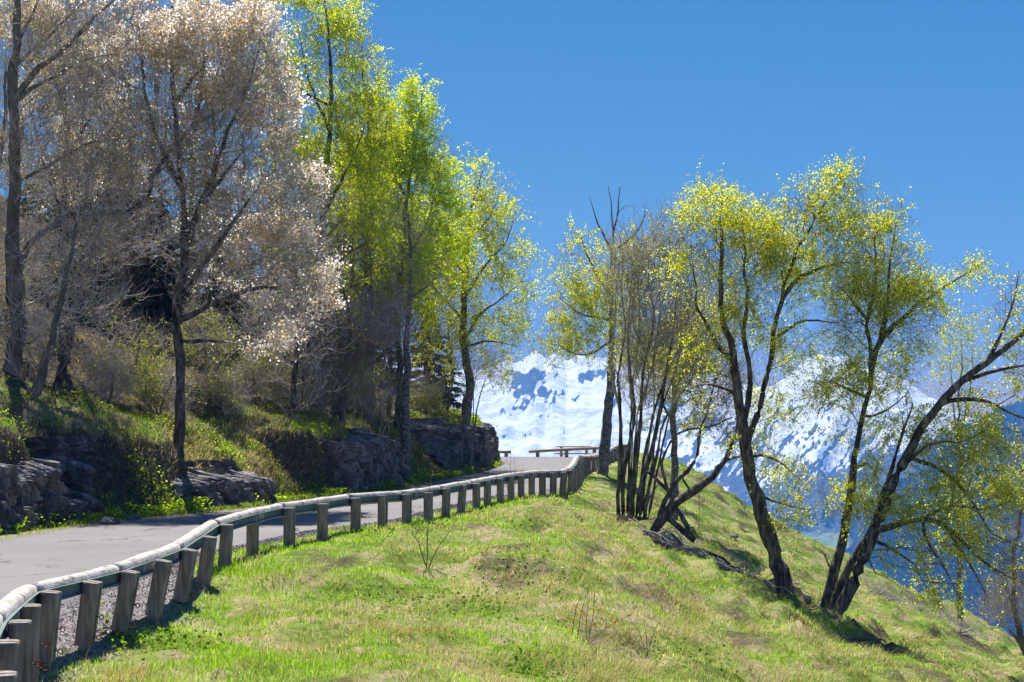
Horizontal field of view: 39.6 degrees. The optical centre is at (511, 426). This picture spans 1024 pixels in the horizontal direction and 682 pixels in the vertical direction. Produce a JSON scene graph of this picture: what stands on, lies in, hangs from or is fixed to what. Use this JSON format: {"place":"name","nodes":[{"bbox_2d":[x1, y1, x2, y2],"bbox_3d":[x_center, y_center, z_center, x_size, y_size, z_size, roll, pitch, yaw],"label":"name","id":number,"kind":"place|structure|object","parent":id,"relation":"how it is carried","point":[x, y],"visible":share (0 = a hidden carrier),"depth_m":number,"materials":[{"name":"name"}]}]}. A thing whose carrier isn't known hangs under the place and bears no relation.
{"place":"outdoors","nodes":[
{"label":"outdoors","id":0,"kind":"place"},
{"bbox_2d":[0,457,570,609],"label":"road","id":1,"kind":"structure","parent":0,"point":[33,559],"depth_m":25.64,"materials":[{"name":"grey asphalt"}]},
{"bbox_2d":[0,194,1023,681],"bbox_3d":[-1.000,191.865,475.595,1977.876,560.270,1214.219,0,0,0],"label":"ground","id":2,"kind":"structure","parent":0,"point":[302,452],"depth_m":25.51,"materials":[{"name":"green plant"}]},
{"bbox_2d":[0,30,77,313],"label":"bare tree","id":3,"kind":"object","parent":2,"relation":"on","point":[5,106],"visible":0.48,"depth_m":37.98,"materials":[{"name":"brown plant"}]},
{"bbox_2d":[5,160,87,223],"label":"spruce tree","id":4,"kind":"object","parent":2,"relation":"on","point":[49,214],"visible":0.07,"depth_m":61.52,"materials":[{"name":"green plant"}]},
{"bbox_2d":[0,0,94,303],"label":"bare tree","id":5,"kind":"object","parent":2,"relation":"on","point":[4,230],"visible":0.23,"depth_m":43.88,"materials":[{"name":"brown plant"}]},
{"bbox_2d":[0,435,104,533],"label":"rock outcrop","id":6,"kind":"object","parent":2,"relation":"on","point":[57,476],"visible":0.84,"depth_m":29.11,"materials":[{"name":"stone"}]},
{"bbox_2d":[4,30,105,275],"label":"bare tree","id":7,"kind":"object","parent":2,"relation":"on","point":[45,178],"visible":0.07,"depth_m":51.72,"materials":[{"name":"brown plant"}]},
{"bbox_2d":[25,239,107,327],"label":"spruce tree","id":8,"kind":"object","parent":2,"relation":"on","point":[70,298],"visible":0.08,"depth_m":45.90,"materials":[{"name":"green plant"}]},
{"bbox_2d":[0,160,140,401],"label":"bare tree","id":9,"kind":"object","parent":2,"relation":"on","point":[36,389],"visible":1,"depth_m":32.95,"materials":[{"name":"grey plant"}]},
{"bbox_2d":[0,86,148,395],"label":"bare tree","id":10,"kind":"object","parent":2,"relation":"on","point":[59,377],"visible":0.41,"depth_m":35.91,"materials":[{"name":"grey plant"}]},
{"bbox_2d":[0,0,157,355],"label":"cherry tree","id":11,"kind":"object","parent":2,"relation":"on","point":[2,32],"visible":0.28,"depth_m":40.86,"materials":[{"name":"beige plant"}]},
{"bbox_2d":[25,143,134,328],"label":"spruce tree","id":12,"kind":"object","parent":2,"relation":"on","point":[110,283],"visible":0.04,"depth_m":49.91,"materials":[{"name":"green plant"}]},
{"bbox_2d":[19,0,151,264],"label":"bare tree","id":13,"kind":"object","parent":2,"relation":"on","point":[94,125],"visible":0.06,"depth_m":50.90,"materials":[{"name":"brown plant"}]},
{"bbox_2d":[30,160,174,342],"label":"bare tree","id":14,"kind":"object","parent":2,"relation":"on","point":[104,271],"visible":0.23,"depth_m":47.93,"materials":[{"name":"brown plant"}]},
{"bbox_2d":[43,0,167,307],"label":"bare tree","id":15,"kind":"object","parent":2,"relation":"on","point":[118,125],"visible":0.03,"depth_m":53.92,"materials":[{"name":"brown plant"}]},
{"bbox_2d":[68,337,146,407],"bbox_3d":[-10.252,-1.210,36.007,1.955,2.172,1.799,0,0,0],"label":"shrub","id":16,"kind":"object","parent":2,"relation":"on","point":[104,387],"visible":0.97,"depth_m":35.93,"materials":[{"name":"green plant"}]},
{"bbox_2d":[99,516,120,524],"bbox_3d":[-8.164,1.944,28.900,0.429,0.229,0.312,0,0,0],"label":"stone","id":17,"kind":"object","parent":2,"relation":"on","point":[104,520],"visible":0.66,"depth_m":28.79,"materials":[{"name":"stone"}]},
{"bbox_2d":[78,302,175,382],"bbox_3d":[-10.922,-2.303,41.061,2.962,2.497,2.584,0,0,0],"label":"shrub","id":18,"kind":"object","parent":2,"relation":"on","point":[152,342],"visible":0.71,"depth_m":40.94,"materials":[{"name":"green plant"}]},
{"bbox_2d":[67,8,194,346],"bbox_3d":[-13.169,-8.434,49.098,5.160,12.095,4.182,0,0,29],"label":"bare tree","id":19,"kind":"object","parent":2,"relation":"on","point":[129,298],"visible":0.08,"depth_m":48.87,"materials":[{"name":"brown plant"}]},
{"bbox_2d":[86,91,179,306],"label":"spruce tree","id":20,"kind":"object","parent":2,"relation":"on","point":[134,234],"visible":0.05,"depth_m":54.71,"materials":[{"name":"green plant"}]},
{"bbox_2d":[127,514,139,519],"bbox_3d":[-8.113,1.962,30.504,0.289,0.161,0.222,0,0,0],"label":"stone","id":21,"kind":"object","parent":2,"relation":"on","point":[133,517],"visible":0.77,"depth_m":30.42,"materials":[{"name":"stone"}]},
{"bbox_2d":[0,0,277,376],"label":"cherry tree","id":22,"kind":"object","parent":2,"relation":"on","point":[14,143],"visible":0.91,"depth_m":34.83,"materials":[{"name":"grey plant"}]},
{"bbox_2d":[77,155,205,354],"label":"bare tree","id":23,"kind":"object","parent":2,"relation":"on","point":[150,274],"visible":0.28,"depth_m":48.73,"materials":[{"name":"brown plant"}]},
{"bbox_2d":[102,202,204,369],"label":"spruce tree","id":24,"kind":"object","parent":2,"relation":"on","point":[158,303],"visible":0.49,"depth_m":48.74,"materials":[{"name":"green plant"}]},
{"bbox_2d":[109,0,203,311],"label":"bare tree","id":25,"kind":"object","parent":2,"relation":"on","point":[160,129],"visible":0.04,"depth_m":55.93,"materials":[{"name":"brown plant"}]},
{"bbox_2d":[104,67,215,334],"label":"bare tree","id":26,"kind":"object","parent":2,"relation":"on","point":[157,176],"visible":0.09,"depth_m":51.93,"materials":[{"name":"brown plant"}]},
{"bbox_2d":[115,345,206,417],"bbox_3d":[-9.416,-1.131,38.040,2.479,2.358,2.181,0,0,0],"label":"shrub","id":27,"kind":"object","parent":2,"relation":"on","point":[148,388],"visible":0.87,"depth_m":37.80,"materials":[{"name":"green plant"}]},
{"bbox_2d":[136,5,236,359],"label":"bare tree","id":28,"kind":"object","parent":2,"relation":"on","point":[189,212],"visible":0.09,"depth_m":51.88,"materials":[{"name":"brown plant"}]},
{"bbox_2d":[158,299,247,387],"bbox_3d":[-9.156,-2.300,42.012,2.551,3.005,2.325,0,0,-30],"label":"shrub","id":29,"kind":"object","parent":2,"relation":"on","point":[210,336],"visible":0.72,"depth_m":41.92,"materials":[{"name":"green plant"}]},
{"bbox_2d":[56,0,351,461],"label":"cherry tree","id":30,"kind":"object","parent":2,"relation":"on","point":[228,29],"visible":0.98,"depth_m":34.77,"materials":[{"name":"beige plant"}]},
{"bbox_2d":[138,205,279,373],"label":"bare tree","id":31,"kind":"object","parent":2,"relation":"on","point":[194,254],"visible":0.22,"depth_m":48.36,"materials":[{"name":"brown plant"}]},
{"bbox_2d":[150,13,275,365],"bbox_3d":[-11.242,-8.935,52.743,5.325,13.816,4.332,0,0,0],"label":"bare tree","id":32,"kind":"object","parent":2,"relation":"on","point":[213,184],"visible":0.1,"depth_m":52.94,"materials":[{"name":"brown plant"}]},
{"bbox_2d":[168,140,259,324],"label":"spruce tree","id":33,"kind":"object","parent":2,"relation":"on","point":[208,237],"visible":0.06,"depth_m":59.74,"materials":[{"name":"green plant"}]},
{"bbox_2d":[169,458,278,508],"bbox_3d":[-7.449,1.505,35.446,2.200,1.338,4.444,0,0,17],"label":"rock outcrop","id":34,"kind":"object","parent":2,"relation":"on","point":[227,482],"visible":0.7,"depth_m":35.02,"materials":[{"name":"stone"}]},
{"bbox_2d":[183,266,266,395],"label":"spruce tree","id":35,"kind":"object","parent":2,"relation":"on","point":[213,282],"visible":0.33,"depth_m":45.97,"materials":[{"name":"green plant"}]},
{"bbox_2d":[189,350,262,419],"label":"shrub","id":36,"kind":"object","parent":2,"relation":"on","point":[216,387],"visible":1,"depth_m":40.90,"materials":[{"name":"green plant"}]},
{"bbox_2d":[171,195,284,355],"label":"bare tree","id":37,"kind":"object","parent":2,"relation":"on","point":[224,260],"visible":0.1,"depth_m":51.90,"materials":[{"name":"brown plant"}]},
{"bbox_2d":[186,88,298,378],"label":"bare tree","id":38,"kind":"object","parent":2,"relation":"on","point":[237,212],"visible":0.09,"depth_m":49.87,"materials":[{"name":"brown plant"}]},
{"bbox_2d":[7,387,481,495],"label":"grass","id":39,"kind":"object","parent":2,"relation":"on","point":[148,415],"visible":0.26,"depth_m":38.28,"materials":[{"name":"green plant"}]},
{"bbox_2d":[0,403,501,533],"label":"verge plants","id":40,"kind":"object","parent":2,"relation":"on","point":[149,508],"visible":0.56,"depth_m":33.25,"materials":[{"name":"green plant"}]},
{"bbox_2d":[0,250,504,538],"bbox_3d":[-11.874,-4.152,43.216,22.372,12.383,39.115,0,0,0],"label":"bank grass","id":41,"kind":"structure","parent":2,"relation":"on","point":[302,426],"depth_m":38.44,"materials":[{"name":"green plant"}]},
{"bbox_2d":[208,226,303,395],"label":"spruce tree","id":42,"kind":"object","parent":2,"relation":"on","point":[233,313],"visible":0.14,"depth_m":49.85,"materials":[{"name":"green plant"}]},
{"bbox_2d":[226,336,293,401],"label":"shrub","id":43,"kind":"object","parent":2,"relation":"on","point":[260,371],"visible":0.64,"depth_m":43.85,"materials":[{"name":"green plant"}]},
{"bbox_2d":[40,495,507,681],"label":"gravel","id":44,"kind":"structure","parent":2,"relation":"on","point":[311,532],"depth_m":17.47,"materials":[{"name":"gravel"}]},
{"bbox_2d":[235,178,315,378],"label":"spruce tree","id":45,"kind":"object","parent":2,"relation":"on","point":[277,281],"visible":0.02,"depth_m":55.82,"materials":[{"name":"green plant"}]},
{"bbox_2d":[216,28,339,299],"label":"bare tree","id":46,"kind":"object","parent":2,"relation":"on","point":[264,151],"visible":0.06,"depth_m":56.95,"materials":[{"name":"brown plant"}]},
{"bbox_2d":[215,144,355,422],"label":"bare tree","id":47,"kind":"object","parent":2,"relation":"on","point":[293,402],"visible":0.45,"depth_m":42.94,"materials":[{"name":"grey plant"}]},
{"bbox_2d":[253,279,334,413],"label":"spruce tree","id":48,"kind":"object","parent":2,"relation":"on","point":[287,399],"visible":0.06,"depth_m":49.72,"materials":[{"name":"green plant"}]},
{"bbox_2d":[257,346,335,415],"bbox_3d":[-6.641,-1.385,44.009,2.698,2.653,2.330,0,0,0],"label":"shrub","id":49,"kind":"object","parent":2,"relation":"on","point":[302,400],"visible":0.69,"depth_m":43.93,"materials":[{"name":"green plant"}]},
{"bbox_2d":[250,176,374,419],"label":"bare tree","id":50,"kind":"object","parent":2,"relation":"on","point":[309,344],"visible":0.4,"depth_m":45.86,"materials":[{"name":"grey plant"}]},
{"bbox_2d":[0,444,626,681],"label":"guardrail","id":51,"kind":"object","parent":2,"relation":"on","point":[29,619],"visible":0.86,"depth_m":17.20,"materials":[{"name":"grey wood"}]},
{"bbox_2d":[287,308,343,406],"bbox_3d":[-6.881,-2.249,49.952,2.565,4.444,2.728,0,0,-43],"label":"shrub","id":52,"kind":"object","parent":2,"relation":"on","point":[317,355],"visible":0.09,"depth_m":49.76,"materials":[{"name":"green plant"}]},
{"bbox_2d":[242,0,420,408],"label":"birch tree","id":53,"kind":"object","parent":2,"relation":"on","point":[353,153],"visible":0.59,"depth_m":49.73,"materials":[{"name":"green plant"}]},
{"bbox_2d":[302,345,385,428],"bbox_3d":[-5.569,-0.923,47.002,2.930,3.830,2.522,0,0,0],"label":"shrub","id":54,"kind":"object","parent":2,"relation":"on","point":[353,384],"visible":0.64,"depth_m":46.86,"materials":[{"name":"green plant"}]},
{"bbox_2d":[271,215,418,423],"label":"bare tree","id":55,"kind":"object","parent":2,"relation":"on","point":[334,413],"visible":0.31,"depth_m":48.92,"materials":[{"name":"grey plant"}]},
{"bbox_2d":[274,18,428,425],"bbox_3d":[-6.233,-7.673,52.977,6.316,15.498,3.953,0,0,0],"label":"bare tree","id":56,"kind":"object","parent":2,"relation":"on","point":[369,416],"visible":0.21,"depth_m":52.88,"materials":[{"name":"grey plant"}]},
{"bbox_2d":[313,306,389,405],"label":"spruce tree","id":57,"kind":"object","parent":2,"relation":"on","point":[352,368],"visible":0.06,"depth_m":55.89,"materials":[{"name":"green plant"}]},
{"bbox_2d":[277,272,426,428],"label":"cherry tree","id":58,"kind":"object","parent":2,"relation":"on","point":[383,338],"visible":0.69,"depth_m":46.92,"materials":[{"name":"grey plant"}]},
{"bbox_2d":[312,160,394,372],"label":"bare tree","id":59,"kind":"object","parent":2,"relation":"on","point":[352,264],"visible":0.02,"depth_m":57.81,"materials":[{"name":"brown plant"}]},
{"bbox_2d":[323,428,410,491],"bbox_3d":[-5.089,1.115,45.159,2.814,2.123,6.602,0,0,9],"label":"rock outcrop","id":60,"kind":"object","parent":2,"relation":"on","point":[364,458],"visible":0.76,"depth_m":43.85,"materials":[{"name":"stone"}]},
{"bbox_2d":[346,360,408,435],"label":"shrub","id":61,"kind":"object","parent":2,"relation":"on","point":[383,397],"visible":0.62,"depth_m":49.98,"materials":[{"name":"green plant"}]},
{"bbox_2d":[315,232,440,413],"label":"bare tree","id":62,"kind":"object","parent":2,"relation":"on","point":[391,357],"visible":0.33,"depth_m":52.86,"materials":[{"name":"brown plant"}]},
{"bbox_2d":[279,111,478,363],"bbox_3d":[-5.622,-7.153,57.878,8.633,12.187,4.879,0,0,0],"label":"birch tree","id":63,"kind":"object","parent":2,"relation":"on","point":[454,289],"visible":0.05,"depth_m":57.83,"materials":[{"name":"green plant"}]},
{"bbox_2d":[375,324,415,389],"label":"spruce tree","id":64,"kind":"object","parent":2,"relation":"on","point":[388,368],"visible":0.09,"depth_m":61.64,"materials":[{"name":"green plant"}]},
{"bbox_2d":[337,251,462,414],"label":"bare tree","id":65,"kind":"object","parent":2,"relation":"on","point":[392,373],"visible":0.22,"depth_m":56.95,"materials":[{"name":"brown plant"}]},
{"bbox_2d":[331,63,493,431],"bbox_3d":[-4.052,-6.751,55.021,6.671,14.337,3.928,0,0,0],"label":"birch tree","id":66,"kind":"object","parent":2,"relation":"on","point":[423,159],"visible":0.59,"depth_m":54.74,"materials":[{"name":"green plant"}]},
{"bbox_2d":[360,200,465,468],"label":"pine tree","id":67,"kind":"object","parent":2,"relation":"on","point":[405,437],"visible":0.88,"depth_m":51.89,"materials":[{"name":"needle"},{"name":"dark twig"},{"name":"dark bark"}]},
{"bbox_2d":[409,369,454,413],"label":"shrub","id":68,"kind":"object","parent":2,"relation":"on","point":[424,402],"visible":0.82,"depth_m":59.73,"materials":[{"name":"green plant"}]},
{"bbox_2d":[402,456,461,568],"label":"sapling","id":69,"kind":"object","parent":2,"relation":"on","point":[414,536],"visible":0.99,"depth_m":20.50,"materials":[{"name":"plant"}]},
{"bbox_2d":[403,312,465,408],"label":"spruce tree","id":70,"kind":"object","parent":2,"relation":"on","point":[454,401],"visible":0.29,"depth_m":63.78,"materials":[{"name":"green plant"}]},
{"bbox_2d":[401,187,500,404],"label":"bare tree","id":71,"kind":"object","parent":2,"relation":"on","point":[425,365],"visible":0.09,"depth_m":63.86,"materials":[{"name":"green plant"}]},
{"bbox_2d":[386,278,517,412],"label":"bare tree","id":72,"kind":"object","parent":2,"relation":"on","point":[449,390],"visible":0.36,"depth_m":61.91,"materials":[{"name":"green plant"}]},
{"bbox_2d":[410,418,500,472],"bbox_3d":[-2.056,0.783,63.401,3.095,2.587,15.220,0,0,8],"label":"rock outcrop","id":73,"kind":"object","parent":2,"relation":"on","point":[453,447],"visible":0.81,"depth_m":56.76,"materials":[{"name":"stone"}]},
{"bbox_2d":[400,141,549,427],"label":"birch tree","id":74,"kind":"object","parent":2,"relation":"on","point":[463,338],"visible":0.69,"depth_m":59.79,"materials":[{"name":"green plant"}]},
{"bbox_2d":[460,343,522,428],"bbox_3d":[-0.771,-1.286,60.953,2.928,5.076,2.295,0,0,-12],"label":"bare shrub","id":75,"kind":"object","parent":2,"relation":"on","point":[474,424],"visible":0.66,"depth_m":60.98,"materials":[{"name":"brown plant"}]},
{"bbox_2d":[498,450,510,456],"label":"log barrier","id":76,"kind":"object","parent":2,"relation":"on","point":[505,452],"visible":0.25,"depth_m":79.58,"materials":[{"name":"wood"}]},
{"bbox_2d":[502,448,525,498],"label":"sapling","id":77,"kind":"object","parent":2,"relation":"on","point":[510,472],"visible":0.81,"depth_m":38.66,"materials":[{"name":"plant"}]},
{"bbox_2d":[64,482,984,681],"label":"meadow herbs","id":78,"kind":"object","parent":2,"relation":"on","point":[158,638],"visible":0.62,"depth_m":17.17,"materials":[{"name":"green plant"}]},
{"bbox_2d":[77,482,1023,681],"bbox_3d":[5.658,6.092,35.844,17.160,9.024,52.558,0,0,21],"label":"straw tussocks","id":79,"kind":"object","parent":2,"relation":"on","point":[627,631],"visible":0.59,"depth_m":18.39,"materials":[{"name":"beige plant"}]},
{"bbox_2d":[529,445,613,456],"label":"log barrier","id":80,"kind":"object","parent":2,"relation":"on","point":[566,450],"visible":0.58,"depth_m":78.20,"materials":[{"name":"wood"}]},
{"bbox_2d":[554,446,590,456],"bbox_3d":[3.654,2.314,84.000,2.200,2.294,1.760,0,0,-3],"label":"picnic table","id":81,"kind":"object","parent":2,"relation":"on","point":[561,453],"visible":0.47,"depth_m":83.59,"materials":[{"name":"wood"}]},
{"bbox_2d":[519,187,662,476],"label":"birch tree","id":82,"kind":"object","parent":2,"relation":"on","point":[567,343],"visible":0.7,"depth_m":56.85,"materials":[{"name":"green plant"}]},
{"bbox_2d":[569,579,636,643],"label":"sapling","id":83,"kind":"object","parent":2,"relation":"on","point":[592,619],"visible":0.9,"depth_m":17.00,"materials":[{"name":"plant"}]},
{"bbox_2d":[629,615,660,655],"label":"sapling","id":84,"kind":"object","parent":2,"relation":"on","point":[646,637],"visible":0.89,"depth_m":16.80,"materials":[{"name":"plant"}]},
{"bbox_2d":[601,288,718,520],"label":"birch tree","id":85,"kind":"object","parent":2,"relation":"on","point":[674,466],"visible":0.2,"depth_m":45.91,"materials":[{"name":"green plant"}]},
{"bbox_2d":[583,193,767,521],"bbox_3d":[4.322,-1.685,37.822,5.019,9.074,3.228,0,0,0],"label":"alder tree","id":86,"kind":"object","parent":2,"relation":"on","point":[658,331],"visible":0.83,"depth_m":37.75,"materials":[{"name":"brown plant"}]},
{"bbox_2d":[686,436,718,530],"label":"sapling","id":87,"kind":"object","parent":2,"relation":"on","point":[702,490],"visible":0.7,"depth_m":45.00,"materials":[{"name":"plant"}]},
{"bbox_2d":[613,518,820,608],"bbox_3d":[5.118,3.409,35.403,4.538,2.237,5.837,0,0,-11],"label":"brush pile","id":88,"kind":"object","parent":2,"relation":"on","point":[740,570],"visible":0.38,"depth_m":35.32,"materials":[{"name":"wood"}]},
{"bbox_2d":[669,533,735,568],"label":"fallen branch","id":89,"kind":"object","parent":88,"relation":"on","point":[711,553],"visible":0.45,"depth_m":35.66,"materials":[{"name":"wood"}]},
{"bbox_2d":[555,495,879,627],"bbox_3d":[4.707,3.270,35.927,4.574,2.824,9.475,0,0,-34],"label":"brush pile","id":90,"kind":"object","parent":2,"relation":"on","point":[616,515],"visible":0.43,"depth_m":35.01,"materials":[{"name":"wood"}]},
{"bbox_2d":[645,343,790,542],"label":"alder tree","id":91,"kind":"object","parent":2,"relation":"on","point":[664,514],"visible":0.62,"depth_m":37.24,"materials":[{"name":"green plant"}]},
{"bbox_2d":[640,153,899,595],"bbox_3d":[6.254,-1.117,33.591,6.584,11.106,2.934,0,0,0],"label":"birch tree","id":92,"kind":"object","parent":2,"relation":"on","point":[779,567],"visible":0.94,"depth_m":33.48,"materials":[{"name":"green plant"}]},
{"bbox_2d":[803,596,811,601],"bbox_3d":[7.103,4.198,34.501,0.332,0.188,0.267,0,0,0],"label":"stone","id":93,"kind":"object","parent":2,"relation":"on","point":[807,598],"visible":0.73,"depth_m":34.40,"materials":[{"name":"stone"}]},
{"bbox_2d":[852,571,910,607],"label":"bare shrub","id":94,"kind":"object","parent":2,"relation":"on","point":[883,589],"visible":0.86,"depth_m":49.97,"materials":[{"name":"brown plant"}]},
{"bbox_2d":[776,179,1000,608],"bbox_3d":[8.933,-0.499,32.826,5.444,10.398,2.703,0,0,0],"label":"birch tree","id":95,"kind":"object","parent":2,"relation":"on","point":[883,310],"visible":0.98,"depth_m":32.68,"materials":[{"name":"green plant"}]},
{"bbox_2d":[828,380,956,609],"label":"birch tree","id":96,"kind":"object","parent":2,"relation":"on","point":[844,576],"visible":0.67,"depth_m":32.02,"materials":[{"name":"green plant"}]},
{"bbox_2d":[889,588,955,623],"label":"bare shrub","id":97,"kind":"object","parent":2,"relation":"on","point":[916,608],"visible":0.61,"depth_m":47.00,"materials":[{"name":"brown plant"}]},
{"bbox_2d":[825,263,1023,636],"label":"birch tree","id":98,"kind":"object","parent":2,"relation":"on","point":[863,556],"visible":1,"depth_m":31.49,"materials":[{"name":"green plant"}]},
{"bbox_2d":[915,305,998,625],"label":"birch tree","id":99,"kind":"object","parent":2,"relation":"on","point":[966,335],"visible":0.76,"depth_m":59.94,"materials":[{"name":"green plant"}]},
{"bbox_2d":[929,603,996,644],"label":"bare shrub","id":100,"kind":"object","parent":2,"relation":"on","point":[950,618],"visible":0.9,"depth_m":43.96,"materials":[{"name":"brown plant"}]},
{"bbox_2d":[962,428,1023,655],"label":"bare tree","id":101,"kind":"object","parent":2,"relation":"on","point":[1019,638],"visible":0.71,"depth_m":35.96,"materials":[{"name":"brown plant"}]},
{"bbox_2d":[0,0,1023,417],"label":"sky","id":102,"kind":"structure","parent":0,"point":[573,100],"materials":[{"name":"blue"}]},
{"bbox_2d":[383,351,978,547],"bbox_3d":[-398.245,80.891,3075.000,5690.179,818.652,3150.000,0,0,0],"label":"snowy mountain","id":103,"kind":"structure","parent":0,"point":[527,416],"depth_m":3006.32,"materials":[{"name":"white snow"}]},
{"bbox_2d":[442,307,984,313],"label":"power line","id":104,"kind":"object","parent":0,"point":[780,313],"visible":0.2,"depth_m":229.99,"materials":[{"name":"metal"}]},
{"bbox_2d":[845,399,1023,637],"bbox_3d":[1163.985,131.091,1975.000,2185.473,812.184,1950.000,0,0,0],"label":"forested mountain","id":105,"kind":"structure","parent":0,"point":[903,484],"depth_m":2076.24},
{"bbox_2d":[767,425,1023,636],"bbox_3d":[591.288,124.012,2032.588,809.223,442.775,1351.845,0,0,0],"label":"forest","id":106,"kind":"object","parent":105,"relation":"on","point":[972,590],"visible":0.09,"depth_m":1866.76,"materials":[{"name":"green plant"}]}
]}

